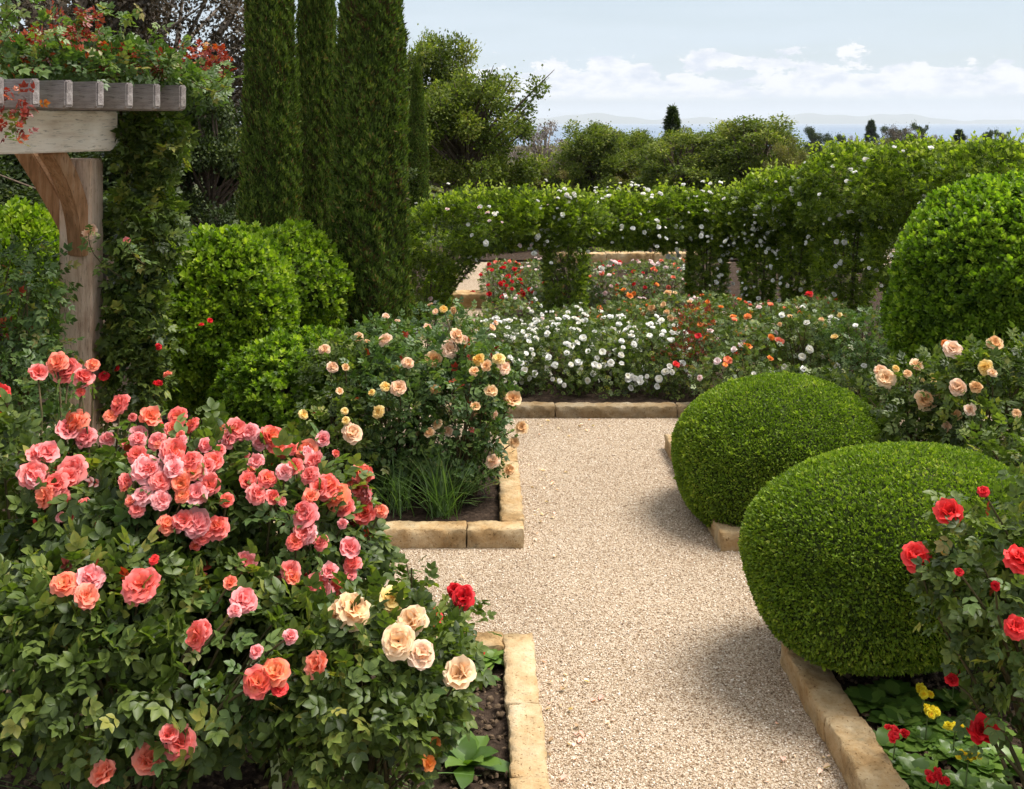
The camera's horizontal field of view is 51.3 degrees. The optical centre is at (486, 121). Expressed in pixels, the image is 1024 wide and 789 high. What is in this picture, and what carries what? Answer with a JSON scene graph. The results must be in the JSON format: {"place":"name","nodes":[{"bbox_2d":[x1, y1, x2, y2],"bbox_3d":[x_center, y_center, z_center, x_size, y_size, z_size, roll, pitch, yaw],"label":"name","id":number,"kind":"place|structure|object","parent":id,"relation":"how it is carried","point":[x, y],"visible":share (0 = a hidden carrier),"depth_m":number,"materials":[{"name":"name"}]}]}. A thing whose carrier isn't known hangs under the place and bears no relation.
{"place":"outdoors","nodes":[
{"label":"outdoors","id":0,"kind":"place"},
{"bbox_2d":[8,363,387,419],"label":"soil","id":1,"kind":"structure","parent":0,"point":[160,411],"depth_m":10.50,"materials":[{"name":"soil"}]},
{"bbox_2d":[235,0,305,234],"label":"cypress tree","id":2,"kind":"object","parent":1,"relation":"on","point":[271,191],"visible":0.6,"depth_m":11.76,"materials":[{"name":"green plant"}]},
{"bbox_2d":[231,218,357,387],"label":"round shrub","id":3,"kind":"object","parent":1,"relation":"on","point":[325,278],"visible":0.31,"depth_m":9.93,"materials":[{"name":"green plant"}]},
{"bbox_2d":[326,0,417,394],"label":"cypress tree","id":4,"kind":"object","parent":1,"relation":"on","point":[370,220],"visible":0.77,"depth_m":10.33,"materials":[{"name":"green plant"}]},
{"bbox_2d":[2,446,499,521],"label":"soil","id":5,"kind":"structure","parent":0,"point":[487,508],"depth_m":7.59,"materials":[{"name":"soil"}]},
{"bbox_2d":[0,194,58,464],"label":"round shrub","id":6,"kind":"object","parent":5,"relation":"on","point":[18,218],"visible":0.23,"depth_m":8.00,"materials":[{"name":"green plant"}]},
{"bbox_2d":[203,323,361,469],"bbox_3d":[-1.628,2.236,8.622,1.302,1.156,1.258,0,0,0],"label":"boxwood shrub","id":7,"kind":"object","parent":5,"relation":"on","point":[284,354],"visible":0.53,"depth_m":8.29,"materials":[{"name":"green plant"}]},
{"bbox_2d":[282,328,403,485],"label":"rose bush","id":8,"kind":"object","parent":5,"relation":"on","point":[352,437],"visible":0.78,"depth_m":7.76,"materials":[{"name":"green plant"}]},
{"bbox_2d":[323,307,463,500],"bbox_3d":[-0.695,2.155,8.142,1.092,1.411,1.352,0,0,0],"label":"rose bush","id":9,"kind":"object","parent":5,"relation":"on","point":[384,378],"visible":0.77,"depth_m":7.81,"materials":[{"name":"green plant"}]},
{"bbox_2d":[370,452,454,518],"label":"grass clump","id":10,"kind":"object","parent":5,"relation":"on","point":[398,504],"visible":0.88,"depth_m":7.49,"materials":[{"name":"green plant"}]},
{"bbox_2d":[375,436,519,520],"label":"grass clump","id":11,"kind":"object","parent":5,"relation":"on","point":[441,506],"visible":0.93,"depth_m":7.42,"materials":[{"name":"green plant"}]},
{"bbox_2d":[391,305,528,498],"bbox_3d":[-0.220,2.071,7.890,1.058,1.421,1.014,0,0,0],"label":"rose bush","id":12,"kind":"object","parent":5,"relation":"on","point":[496,400],"visible":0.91,"depth_m":7.74,"materials":[{"name":"green plant"}]},
{"bbox_2d":[103,259,438,337],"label":"soil","id":13,"kind":"structure","parent":0,"point":[112,262],"depth_m":17.86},
{"bbox_2d":[295,0,337,242],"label":"cypress tree","id":14,"kind":"object","parent":13,"relation":"on","point":[316,29],"visible":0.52,"depth_m":13.18,"materials":[{"name":"green plant"}]},
{"bbox_2d":[344,296,497,438],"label":"rose bush","id":15,"kind":"object","parent":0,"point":[361,328],"visible":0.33,"depth_m":9.38,"materials":[{"name":"green plant"}]},
{"bbox_2d":[140,245,737,259],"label":"soil","id":16,"kind":"structure","parent":0,"point":[519,255],"depth_m":21.97,"materials":[{"name":"soil"}]},
{"bbox_2d":[0,659,1022,788],"bbox_3d":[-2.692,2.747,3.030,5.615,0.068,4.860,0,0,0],"label":"soil","id":17,"kind":"structure","parent":0,"point":[250,776],"depth_m":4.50,"materials":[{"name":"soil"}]},
{"bbox_2d":[0,351,136,755],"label":"rose bush","id":18,"kind":"object","parent":17,"relation":"on","point":[55,464],"visible":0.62,"depth_m":4.72,"materials":[{"name":"pink plant"}]},
{"bbox_2d":[18,397,277,785],"bbox_3d":[-1.385,1.976,4.414,1.146,1.596,1.093,0,0,0],"label":"rose bush","id":19,"kind":"object","parent":17,"relation":"on","point":[181,478],"visible":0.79,"depth_m":4.22,"materials":[{"name":"pink plant"}]},
{"bbox_2d":[0,504,377,788],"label":"rose bush","id":20,"kind":"object","parent":17,"relation":"on","point":[149,726],"visible":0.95,"depth_m":3.68,"materials":[{"name":"green plant"}]},
{"bbox_2d":[179,421,404,778],"bbox_3d":[-0.880,2.029,4.486,1.071,1.492,1.028,0,0,0],"label":"rose bush","id":21,"kind":"object","parent":17,"relation":"on","point":[329,526],"visible":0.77,"depth_m":4.36,"materials":[{"name":"pink plant"}]},
{"bbox_2d":[244,568,496,788],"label":"rose bush","id":22,"kind":"object","parent":17,"relation":"on","point":[416,708],"visible":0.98,"depth_m":3.71,"materials":[{"name":"green plant"}]},
{"bbox_2d":[387,553,501,674],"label":"rose bush","id":23,"kind":"object","parent":17,"relation":"on","point":[463,598],"visible":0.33,"depth_m":4.67,"materials":[{"name":"green plant"}]},
{"bbox_2d":[443,731,509,788],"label":"broad leaved plant","id":24,"kind":"object","parent":17,"relation":"on","point":[472,753],"visible":0.87,"depth_m":4.51,"materials":[{"name":"green plant"}]},
{"bbox_2d":[0,0,1023,122],"label":"sky","id":25,"kind":"structure","parent":0,"point":[960,60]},
{"bbox_2d":[107,146,936,248],"bbox_3d":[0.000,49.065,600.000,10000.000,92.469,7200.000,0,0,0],"label":"ground","id":26,"kind":"structure","parent":0,"point":[434,221],"depth_m":89.17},
{"bbox_2d":[0,154,34,200],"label":"tree","id":27,"kind":"object","parent":26,"relation":"on","point":[18,173],"visible":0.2,"depth_m":17.03,"materials":[{"name":"green plant"}]},
{"bbox_2d":[0,127,206,279],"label":"tree","id":28,"kind":"object","parent":26,"relation":"on","point":[31,193],"visible":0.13,"depth_m":16.40,"materials":[{"name":"green plant"}]},
{"bbox_2d":[0,0,219,185],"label":"tree","id":29,"kind":"object","parent":26,"relation":"on","point":[129,6],"visible":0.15,"depth_m":21.41,"materials":[{"name":"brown plant"}]},
{"bbox_2d":[47,0,245,197],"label":"tree","id":30,"kind":"object","parent":26,"relation":"on","point":[232,9],"visible":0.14,"depth_m":23.14,"materials":[{"name":"brown plant"}]},
{"bbox_2d":[151,83,242,227],"bbox_3d":[-4.634,1.019,18.039,2.629,4.144,2.641,0,0,27],"label":"tree","id":31,"kind":"object","parent":26,"relation":"on","point":[214,163],"visible":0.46,"depth_m":17.60,"materials":[{"name":"green plant"}]},
{"bbox_2d":[407,65,430,241],"bbox_3d":[-1.685,0.838,26.001,0.819,4.498,0.778,0,0,33],"label":"cypress tree","id":32,"kind":"object","parent":26,"relation":"on","point":[418,157],"visible":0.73,"depth_m":25.83,"materials":[{"name":"green plant"}]},
{"bbox_2d":[406,24,515,229],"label":"oak tree","id":33,"kind":"object","parent":26,"relation":"on","point":[429,57],"visible":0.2,"depth_m":42.92,"materials":[{"name":"green plant"}]},
{"bbox_2d":[407,60,555,225],"bbox_3d":[-0.532,1.071,34.106,5.703,6.113,5.614,0,0,-17],"label":"oak tree","id":34,"kind":"object","parent":26,"relation":"on","point":[475,148],"visible":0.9,"depth_m":33.11,"materials":[{"name":"green plant"}]},
{"bbox_2d":[505,119,573,168],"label":"tree","id":35,"kind":"object","parent":26,"relation":"on","point":[543,135],"visible":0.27,"depth_m":69.39,"materials":[{"name":"grey plant"}]},
{"bbox_2d":[536,116,632,195],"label":"oak tree","id":36,"kind":"object","parent":26,"relation":"on","point":[594,146],"visible":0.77,"depth_m":58.34,"materials":[{"name":"green plant"}]},
{"bbox_2d":[610,127,673,220],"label":"oak tree","id":37,"kind":"object","parent":26,"relation":"on","point":[632,144],"visible":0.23,"depth_m":61.16,"materials":[{"name":"green plant"}]},
{"bbox_2d":[612,125,741,202],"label":"oak tree","id":38,"kind":"object","parent":26,"relation":"on","point":[671,166],"visible":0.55,"depth_m":54.99,"materials":[{"name":"green plant"}]},
{"bbox_2d":[686,111,832,191],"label":"oak tree","id":39,"kind":"object","parent":26,"relation":"on","point":[745,151],"visible":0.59,"depth_m":53.19,"materials":[{"name":"green plant"}]},
{"bbox_2d":[762,134,818,201],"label":"tree","id":40,"kind":"object","parent":26,"relation":"on","point":[785,156],"visible":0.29,"depth_m":49.91,"materials":[{"name":"green plant"}]},
{"bbox_2d":[39,249,1007,788],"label":"path","id":41,"kind":"structure","parent":0,"point":[663,495],"depth_m":5.99,"materials":[{"name":"gravel"}]},
{"bbox_2d":[0,229,88,487],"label":"rose bush","id":42,"kind":"object","parent":41,"relation":"on","point":[18,358],"visible":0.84,"depth_m":6.16,"materials":[{"name":"green plant"}]},
{"bbox_2d":[0,77,185,476],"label":"pergola","id":43,"kind":"object","parent":41,"relation":"on","point":[77,117],"visible":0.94,"depth_m":6.46,"materials":[{"name":"brown wood"}]},
{"bbox_2d":[0,0,244,489],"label":"climbing rose","id":44,"kind":"object","parent":43,"relation":"attached to","point":[133,272],"visible":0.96,"depth_m":6.60,"materials":[{"name":"green plant"}]},
{"bbox_2d":[137,223,301,423],"bbox_3d":[-2.329,1.831,9.207,1.491,1.951,1.474,0,0,0],"label":"round shrub","id":45,"kind":"object","parent":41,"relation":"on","point":[235,282],"visible":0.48,"depth_m":8.74,"materials":[{"name":"green plant"}]},
{"bbox_2d":[16,520,523,548],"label":"stone kerb","id":46,"kind":"structure","parent":41,"relation":"on","point":[456,534],"depth_m":7.01,"materials":[{"name":"stone"}]},
{"bbox_2d":[406,178,555,325],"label":"climbing rose","id":47,"kind":"object","parent":41,"relation":"on","point":[496,201],"visible":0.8,"depth_m":14.29,"materials":[{"name":"green plant"}]},
{"bbox_2d":[498,438,524,524],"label":"stone kerb","id":48,"kind":"structure","parent":41,"relation":"on","point":[510,501],"depth_m":7.68,"materials":[{"name":"stone"}]},
{"bbox_2d":[479,291,546,345],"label":"rose bush","id":49,"kind":"object","parent":41,"relation":"on","point":[507,305],"visible":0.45,"depth_m":13.12,"materials":[{"name":"green plant"}]},
{"bbox_2d":[502,632,550,788],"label":"stone kerb","id":50,"kind":"structure","parent":41,"relation":"on","point":[526,743],"depth_m":4.81,"materials":[{"name":"stone"}]},
{"bbox_2d":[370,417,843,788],"bbox_3d":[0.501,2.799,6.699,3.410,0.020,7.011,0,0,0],"label":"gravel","id":51,"kind":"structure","parent":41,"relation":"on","point":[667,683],"depth_m":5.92,"materials":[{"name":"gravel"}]},
{"bbox_2d":[553,251,697,262],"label":"stone kerb","id":52,"kind":"structure","parent":41,"relation":"on","point":[624,257],"depth_m":20.90,"materials":[{"name":"stone"}]},
{"bbox_2d":[461,419,829,788],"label":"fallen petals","id":53,"kind":"object","parent":41,"relation":"on","point":[826,765],"visible":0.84,"depth_m":4.96,"materials":[{"name":"plant"}]},
{"bbox_2d":[444,401,908,417],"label":"stone kerb","id":54,"kind":"structure","parent":41,"relation":"on","point":[534,409],"depth_m":10.08,"materials":[{"name":"brown stone"}]},
{"bbox_2d":[664,434,740,550],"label":"stone kerb","id":55,"kind":"structure","parent":41,"relation":"on","point":[725,537],"depth_m":7.00,"materials":[{"name":"stone"}]},
{"bbox_2d":[748,363,908,407],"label":"rose bush","id":56,"kind":"object","parent":41,"relation":"on","point":[832,374],"visible":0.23,"depth_m":9.27,"materials":[{"name":"green plant"}]},
{"bbox_2d":[780,642,908,788],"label":"stone kerb","id":57,"kind":"structure","parent":41,"relation":"on","point":[859,755],"depth_m":4.74,"materials":[{"name":"stone"}]},
{"bbox_2d":[959,409,1023,467],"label":"rose bush","id":58,"kind":"object","parent":41,"relation":"on","point":[1007,454],"visible":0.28,"depth_m":6.34,"materials":[{"name":"green plant"}]},
{"bbox_2d":[236,124,1023,146],"bbox_3d":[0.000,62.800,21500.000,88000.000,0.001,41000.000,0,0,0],"label":"sea","id":59,"kind":"structure","parent":0,"point":[945,130],"depth_m":8768.51,"materials":[{"name":"liquid"}]},
{"bbox_2d":[487,262,886,344],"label":"soil","id":60,"kind":"structure","parent":0,"point":[735,288],"depth_m":17.93,"materials":[{"name":"soil"}]},
{"bbox_2d":[470,266,523,305],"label":"rose bush","id":61,"kind":"object","parent":60,"relation":"on","point":[506,279],"visible":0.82,"depth_m":16.16,"materials":[{"name":"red plant"}]},
{"bbox_2d":[505,266,542,301],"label":"rose bush","id":62,"kind":"object","parent":60,"relation":"on","point":[529,283],"visible":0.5,"depth_m":16.49,"materials":[{"name":"green plant"}]},
{"bbox_2d":[507,179,615,323],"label":"climbing rose","id":63,"kind":"object","parent":60,"relation":"on","point":[567,232],"visible":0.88,"depth_m":14.45,"materials":[{"name":"green plant"}]},
{"bbox_2d":[540,300,606,346],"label":"rose bush","id":64,"kind":"object","parent":60,"relation":"on","point":[580,314],"visible":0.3,"depth_m":13.16,"materials":[{"name":"green plant"}]},
{"bbox_2d":[587,266,627,300],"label":"rose bush","id":65,"kind":"object","parent":60,"relation":"on","point":[608,276],"visible":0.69,"depth_m":16.49,"materials":[{"name":"green plant"}]},
{"bbox_2d":[594,292,660,347],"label":"rose bush","id":66,"kind":"object","parent":60,"relation":"on","point":[638,304],"visible":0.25,"depth_m":13.17,"materials":[{"name":"green plant"}]},
{"bbox_2d":[613,269,662,301],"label":"rose bush","id":67,"kind":"object","parent":60,"relation":"on","point":[634,292],"visible":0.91,"depth_m":16.47,"materials":[{"name":"green plant"}]},
{"bbox_2d":[643,263,686,297],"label":"rose bush","id":68,"kind":"object","parent":60,"relation":"on","point":[674,277],"visible":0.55,"depth_m":16.69,"materials":[{"name":"green plant"}]},
{"bbox_2d":[669,177,757,310],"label":"climbing rose","id":69,"kind":"object","parent":60,"relation":"on","point":[712,240],"visible":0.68,"depth_m":15.22,"materials":[{"name":"green plant"}]},
{"bbox_2d":[580,178,715,264],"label":"climbing rose","id":70,"kind":"object","parent":69,"relation":"attached to","point":[643,209],"visible":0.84,"depth_m":15.17,"materials":[{"name":"green plant"}]},
{"bbox_2d":[705,173,796,313],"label":"climbing rose","id":71,"kind":"object","parent":60,"relation":"on","point":[748,241],"visible":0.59,"depth_m":14.84,"materials":[{"name":"green plant"}]},
{"bbox_2d":[722,158,840,309],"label":"climbing rose","id":72,"kind":"object","parent":60,"relation":"on","point":[786,233],"visible":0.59,"depth_m":14.50,"materials":[{"name":"green plant"}]},
{"bbox_2d":[789,132,915,329],"bbox_3d":[4.869,1.465,13.999,1.801,2.676,1.746,0,0,0],"label":"climbing rose","id":73,"kind":"object","parent":60,"relation":"on","point":[823,216],"visible":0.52,"depth_m":13.71,"materials":[{"name":"green plant"}]},
{"bbox_2d":[440,343,979,407],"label":"soil","id":74,"kind":"structure","parent":0,"point":[595,397],"depth_m":10.76,"materials":[{"name":"soil"}]},
{"bbox_2d":[466,315,552,395],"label":"rose bush","id":75,"kind":"object","parent":74,"relation":"on","point":[513,329],"visible":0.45,"depth_m":10.95,"materials":[{"name":"green plant"}]},
{"bbox_2d":[517,313,606,397],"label":"rose bush","id":76,"kind":"object","parent":74,"relation":"on","point":[558,327],"visible":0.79,"depth_m":10.86,"materials":[{"name":"green plant"}]},
{"bbox_2d":[564,313,649,398],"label":"rose bush","id":77,"kind":"object","parent":74,"relation":"on","point":[596,365],"visible":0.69,"depth_m":10.83,"materials":[{"name":"green plant"}]},
{"bbox_2d":[606,314,693,399],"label":"rose bush","id":78,"kind":"object","parent":74,"relation":"on","point":[660,338],"visible":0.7,"depth_m":10.85,"materials":[{"name":"green plant"}]},
{"bbox_2d":[640,288,704,350],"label":"rose bush","id":79,"kind":"object","parent":74,"relation":"on","point":[661,303],"visible":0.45,"depth_m":12.89,"materials":[{"name":"green plant"}]},
{"bbox_2d":[649,297,742,400],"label":"rose bush","id":80,"kind":"object","parent":74,"relation":"on","point":[680,344],"visible":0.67,"depth_m":10.72,"materials":[{"name":"green plant"}]},
{"bbox_2d":[684,290,755,354],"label":"rose bush","id":81,"kind":"object","parent":74,"relation":"on","point":[739,305],"visible":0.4,"depth_m":12.48,"materials":[{"name":"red plant"}]},
{"bbox_2d":[688,309,788,394],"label":"rose bush","id":82,"kind":"object","parent":74,"relation":"on","point":[730,361],"visible":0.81,"depth_m":10.29,"materials":[{"name":"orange plant"}]},
{"bbox_2d":[732,300,807,358],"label":"rose bush","id":83,"kind":"object","parent":74,"relation":"on","point":[760,314],"visible":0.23,"depth_m":12.34,"materials":[{"name":"green plant"}]},
{"bbox_2d":[757,303,856,378],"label":"rose bush","id":84,"kind":"object","parent":74,"relation":"on","point":[810,321],"visible":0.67,"depth_m":10.47,"materials":[{"name":"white plant"}]},
{"bbox_2d":[777,291,854,353],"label":"rose bush","id":85,"kind":"object","parent":74,"relation":"on","point":[822,304],"visible":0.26,"depth_m":12.16,"materials":[{"name":"green plant"}]},
{"bbox_2d":[814,305,900,404],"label":"rose bush","id":86,"kind":"object","parent":74,"relation":"on","point":[875,350],"visible":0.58,"depth_m":10.12,"materials":[{"name":"green plant"}]},
{"bbox_2d":[840,130,999,294],"bbox_3d":[5.196,1.433,12.796,1.809,2.742,1.425,0,0,20],"label":"climbing rose","id":87,"kind":"object","parent":74,"relation":"on","point":[885,223],"visible":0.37,"depth_m":12.61,"materials":[{"name":"green plant"}]},
{"bbox_2d":[912,127,1023,203],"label":"climbing rose","id":88,"kind":"object","parent":74,"relation":"on","point":[992,150],"visible":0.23,"depth_m":11.82,"materials":[{"name":"green plant"}]},
{"bbox_2d":[489,113,1023,123],"bbox_3d":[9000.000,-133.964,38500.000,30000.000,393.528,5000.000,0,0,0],"label":"hills","id":89,"kind":"structure","parent":0,"point":[802,118],"depth_m":37195.26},
{"bbox_2d":[832,663,1022,788],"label":"soil","id":90,"kind":"structure","parent":0,"point":[859,679],"depth_m":5.19,"materials":[{"name":"soil"}]},
{"bbox_2d":[844,684,895,712],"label":"bedding plant","id":91,"kind":"object","parent":90,"relation":"on","point":[863,698],"visible":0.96,"depth_m":4.99,"materials":[{"name":"green plant"}]},
{"bbox_2d":[737,440,1023,677],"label":"boxwood ball","id":92,"kind":"object","parent":90,"relation":"on","point":[824,538],"visible":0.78,"depth_m":5.04,"materials":[{"name":"green plant"}]},
{"bbox_2d":[866,677,919,704],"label":"bedding plant","id":93,"kind":"object","parent":90,"relation":"on","point":[892,688],"visible":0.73,"depth_m":5.07,"materials":[{"name":"green plant"}]},
{"bbox_2d":[872,726,918,759],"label":"bedding plant","id":94,"kind":"object","parent":90,"relation":"on","point":[882,737],"visible":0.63,"depth_m":4.63,"materials":[{"name":"green plant"}]},
{"bbox_2d":[866,704,926,734],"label":"bedding plant","id":95,"kind":"object","parent":90,"relation":"on","point":[890,715],"visible":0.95,"depth_m":4.83,"materials":[{"name":"green plant"}]},
{"bbox_2d":[883,724,909,778],"bbox_3d":[1.720,2.649,4.506,0.244,0.183,0.221,0,0,24],"label":"primrose","id":96,"kind":"object","parent":90,"relation":"on","point":[893,733],"visible":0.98,"depth_m":4.50,"materials":[{"name":"red plant"}]},
{"bbox_2d":[891,753,946,788],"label":"bedding plant","id":97,"kind":"object","parent":90,"relation":"on","point":[913,761],"visible":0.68,"depth_m":4.46,"materials":[{"name":"green plant"}]},
{"bbox_2d":[902,703,948,751],"bbox_3d":[1.932,2.649,4.672,0.237,0.183,0.226,0,0,0],"label":"primrose","id":98,"kind":"object","parent":90,"relation":"on","point":[919,742],"visible":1,"depth_m":4.67,"materials":[{"name":"green plant"}]},
{"bbox_2d":[924,721,966,769],"bbox_3d":[1.993,2.649,4.587,0.234,0.183,0.232,0,0,36],"label":"primrose","id":99,"kind":"object","parent":90,"relation":"on","point":[942,748],"visible":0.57,"depth_m":4.57,"materials":[{"name":"green plant"}]},
{"bbox_2d":[932,669,975,711],"bbox_3d":[2.180,2.648,4.988,0.242,0.184,0.220,0,0,20],"label":"primrose","id":100,"kind":"object","parent":90,"relation":"on","point":[943,703],"visible":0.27,"depth_m":4.98,"materials":[{"name":"green plant"}]},
{"bbox_2d":[942,749,982,788],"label":"primrose","id":101,"kind":"object","parent":90,"relation":"on","point":[963,778],"visible":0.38,"depth_m":4.37,"materials":[{"name":"green plant"}]},
{"bbox_2d":[901,462,1023,788],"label":"rose bush","id":102,"kind":"object","parent":90,"relation":"on","point":[981,640],"visible":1,"depth_m":4.21,"materials":[{"name":"green plant"}]},
{"bbox_2d":[947,744,1017,777],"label":"bedding plant","id":103,"kind":"object","parent":90,"relation":"on","point":[981,767],"visible":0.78,"depth_m":4.47,"materials":[{"name":"green plant"}]},
{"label":"soil","id":104,"kind":"structure","parent":0,"visible":0},
{"bbox_2d":[670,370,893,528],"bbox_3d":[2.079,2.296,7.626,1.559,0.977,1.454,-6,0,0],"label":"boxwood ball","id":105,"kind":"object","parent":104,"relation":"on","point":[736,444],"visible":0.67,"depth_m":7.21,"materials":[{"name":"green plant"}]},
{"bbox_2d":[856,350,981,446],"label":"rose bush","id":106,"kind":"object","parent":104,"relation":"on","point":[893,414],"visible":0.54,"depth_m":7.34,"materials":[{"name":"green plant"}]},
{"bbox_2d":[879,169,1023,440],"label":"round shrub","id":107,"kind":"object","parent":104,"relation":"on","point":[955,272],"visible":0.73,"depth_m":8.45,"materials":[{"name":"green plant"}]},
{"bbox_2d":[908,320,1023,459],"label":"rose bush","id":108,"kind":"object","parent":104,"relation":"on","point":[994,365],"visible":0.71,"depth_m":6.97,"materials":[{"name":"green plant"}]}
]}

